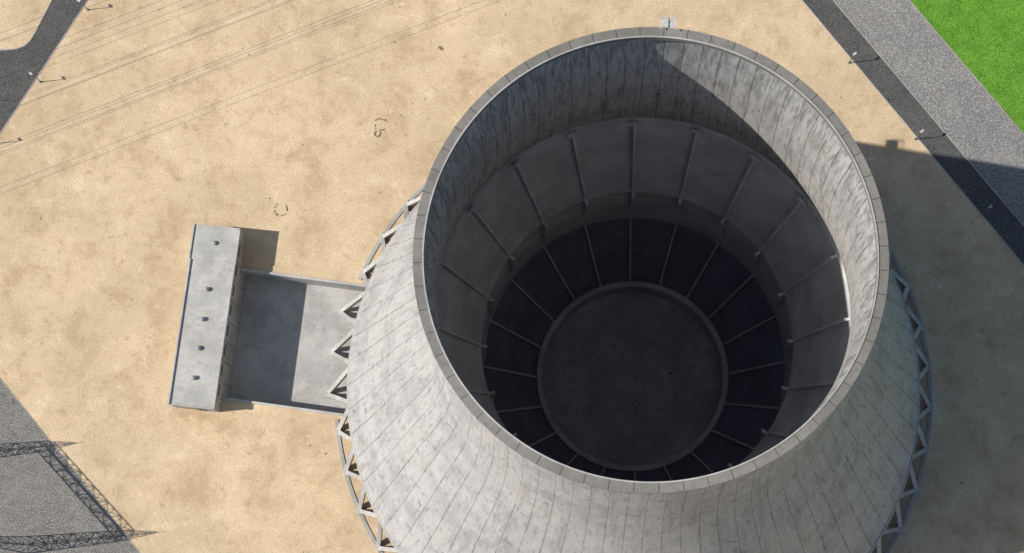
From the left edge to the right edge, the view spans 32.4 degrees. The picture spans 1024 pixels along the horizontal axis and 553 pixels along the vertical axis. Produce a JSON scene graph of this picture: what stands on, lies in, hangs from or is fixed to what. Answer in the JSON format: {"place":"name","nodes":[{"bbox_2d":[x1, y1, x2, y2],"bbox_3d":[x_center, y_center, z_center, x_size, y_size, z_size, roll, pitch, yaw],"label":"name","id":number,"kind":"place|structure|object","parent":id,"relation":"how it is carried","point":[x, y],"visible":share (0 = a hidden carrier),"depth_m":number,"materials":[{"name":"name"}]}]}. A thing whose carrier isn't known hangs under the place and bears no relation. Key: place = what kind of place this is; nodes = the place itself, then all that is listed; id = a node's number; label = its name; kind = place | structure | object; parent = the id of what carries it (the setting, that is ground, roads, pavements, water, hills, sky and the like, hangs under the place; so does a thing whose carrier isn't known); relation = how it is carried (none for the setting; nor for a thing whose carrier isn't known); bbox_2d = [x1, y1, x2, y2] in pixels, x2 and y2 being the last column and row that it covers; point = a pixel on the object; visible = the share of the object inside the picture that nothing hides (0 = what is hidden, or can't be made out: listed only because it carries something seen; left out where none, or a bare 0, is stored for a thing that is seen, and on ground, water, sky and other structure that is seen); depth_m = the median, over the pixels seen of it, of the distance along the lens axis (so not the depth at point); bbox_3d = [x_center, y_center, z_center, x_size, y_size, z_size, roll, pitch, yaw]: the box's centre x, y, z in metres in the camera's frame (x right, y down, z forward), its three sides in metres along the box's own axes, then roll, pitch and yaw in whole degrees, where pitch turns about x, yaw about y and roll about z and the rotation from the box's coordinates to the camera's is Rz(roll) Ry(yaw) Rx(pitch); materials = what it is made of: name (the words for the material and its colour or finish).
{"place":"outdoors","nodes":[
{"label":"outdoors","id":0,"kind":"place"},
{"bbox_2d":[0,0,86,131],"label":"road","id":1,"kind":"structure","parent":0,"point":[16,80],"depth_m":374.10,"materials":[{"name":"grey asphalt"}]},
{"bbox_2d":[274,204,287,215],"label":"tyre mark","id":2,"kind":"object","parent":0,"point":[277,214],"visible":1,"depth_m":365.18,"materials":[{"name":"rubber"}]},
{"bbox_2d":[0,0,1023,552],"bbox_3d":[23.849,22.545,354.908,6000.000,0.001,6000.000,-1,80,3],"label":"ground","id":3,"kind":"structure","parent":0,"point":[122,198],"depth_m":364.84,"materials":[{"name":"beige sand"}]},
{"bbox_2d":[0,535,35,552],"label":"power line gantry","id":4,"kind":"object","parent":3,"relation":"on","point":[8,542],"visible":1,"depth_m":346.91,"materials":[{"name":"metal"}]},
{"bbox_2d":[0,0,51,49],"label":"kerb","id":5,"kind":"structure","parent":3,"relation":"on","point":[34,32],"depth_m":374.77,"materials":[{"name":"concrete"}]},
{"bbox_2d":[0,0,87,132],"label":"kerb","id":6,"kind":"structure","parent":3,"relation":"on","point":[43,66],"depth_m":373.43,"materials":[{"name":"concrete"}]},
{"bbox_2d":[0,379,138,552],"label":"asphalt yard","id":7,"kind":"structure","parent":3,"relation":"on","point":[49,503],"depth_m":356.63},
{"bbox_2d":[0,378,139,552],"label":"kerb","id":8,"kind":"structure","parent":7,"relation":"on","point":[69,465],"depth_m":357.64,"materials":[{"name":"concrete"}]},
{"bbox_2d":[172,231,245,411],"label":"walls","id":9,"kind":"structure","parent":3,"relation":"on","point":[231,350],"depth_m":361.31,"materials":[{"name":"grey concrete"}]},
{"bbox_2d":[170,224,240,409],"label":"roof slab","id":10,"kind":"structure","parent":9,"relation":"on","point":[211,266],"depth_m":355.79,"materials":[{"name":"grey concrete"}]},
{"bbox_2d":[167,223,239,409],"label":"parapet","id":11,"kind":"structure","parent":10,"relation":"on","point":[182,316],"depth_m":355.35,"materials":[{"name":"concrete"}]},
{"bbox_2d":[191,241,216,379],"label":"roof vents","id":12,"kind":"object","parent":10,"relation":"on","point":[202,319],"visible":1,"depth_m":354.90,"materials":[{"name":"grey metal"}]},
{"bbox_2d":[198,246,239,410],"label":"windows and doors","id":13,"kind":"structure","parent":9,"relation":"attached to","point":[227,328],"depth_m":357.82,"materials":[{"name":"glass"}]},
{"bbox_2d":[216,239,244,402],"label":"pilasters","id":14,"kind":"object","parent":9,"relation":"attached to","point":[233,323],"visible":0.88,"depth_m":360.64,"materials":[{"name":"grey concrete"}]},
{"bbox_2d":[222,268,365,415],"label":"water channel","id":15,"kind":"object","parent":3,"relation":"in","point":[293,330],"visible":0.52,"depth_m":365.97,"materials":[{"name":"concrete"}]},
{"bbox_2d":[35,7,979,552],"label":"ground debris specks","id":16,"kind":"object","parent":3,"relation":"on","point":[401,115],"visible":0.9,"depth_m":367.56,"materials":[{"name":"stone"}]},
{"bbox_2d":[325,16,932,552],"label":"cooling tower","id":17,"kind":"structure","parent":3,"relation":"on","point":[631,290],"depth_m":288.79,"materials":[{"name":"concrete"}]},
{"bbox_2d":[802,0,1023,264],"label":"kerb","id":18,"kind":"structure","parent":3,"relation":"on","point":[913,132],"depth_m":361.54,"materials":[{"name":"concrete"}]},
{"bbox_2d":[833,0,1023,226],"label":"kerb","id":19,"kind":"structure","parent":3,"relation":"on","point":[929,114],"depth_m":361.94,"materials":[{"name":"concrete"}]},
{"bbox_2d":[909,0,1023,134],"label":"kerb","id":20,"kind":"structure","parent":3,"relation":"on","point":[966,67],"depth_m":363.42,"materials":[{"name":"concrete"}]},
{"bbox_2d":[803,0,1023,263],"bbox_3d":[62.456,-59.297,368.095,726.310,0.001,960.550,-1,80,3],"label":"road","id":21,"kind":"structure","parent":0,"point":[946,153],"depth_m":361.85,"materials":[{"name":"grey asphalt"}]},
{"bbox_2d":[834,0,1023,224],"bbox_3d":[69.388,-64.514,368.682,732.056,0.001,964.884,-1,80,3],"label":"pavement","id":22,"kind":"structure","parent":0,"point":[951,94],"depth_m":362.79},
{"bbox_2d":[910,0,1023,132],"bbox_3d":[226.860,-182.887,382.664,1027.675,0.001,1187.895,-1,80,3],"label":"lawn","id":23,"kind":"structure","parent":0,"point":[983,40],"depth_m":364.37,"materials":[{"name":"green plant"}]},
{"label":"power line gantry","id":24,"kind":"object","parent":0,"visible":0},
{"bbox_2d":[0,0,391,151],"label":"power line wires","id":25,"kind":"object","parent":24,"relation":"hanging from","point":[143,57],"visible":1,"depth_m":359.24,"materials":[{"name":"metal"}]}
]}

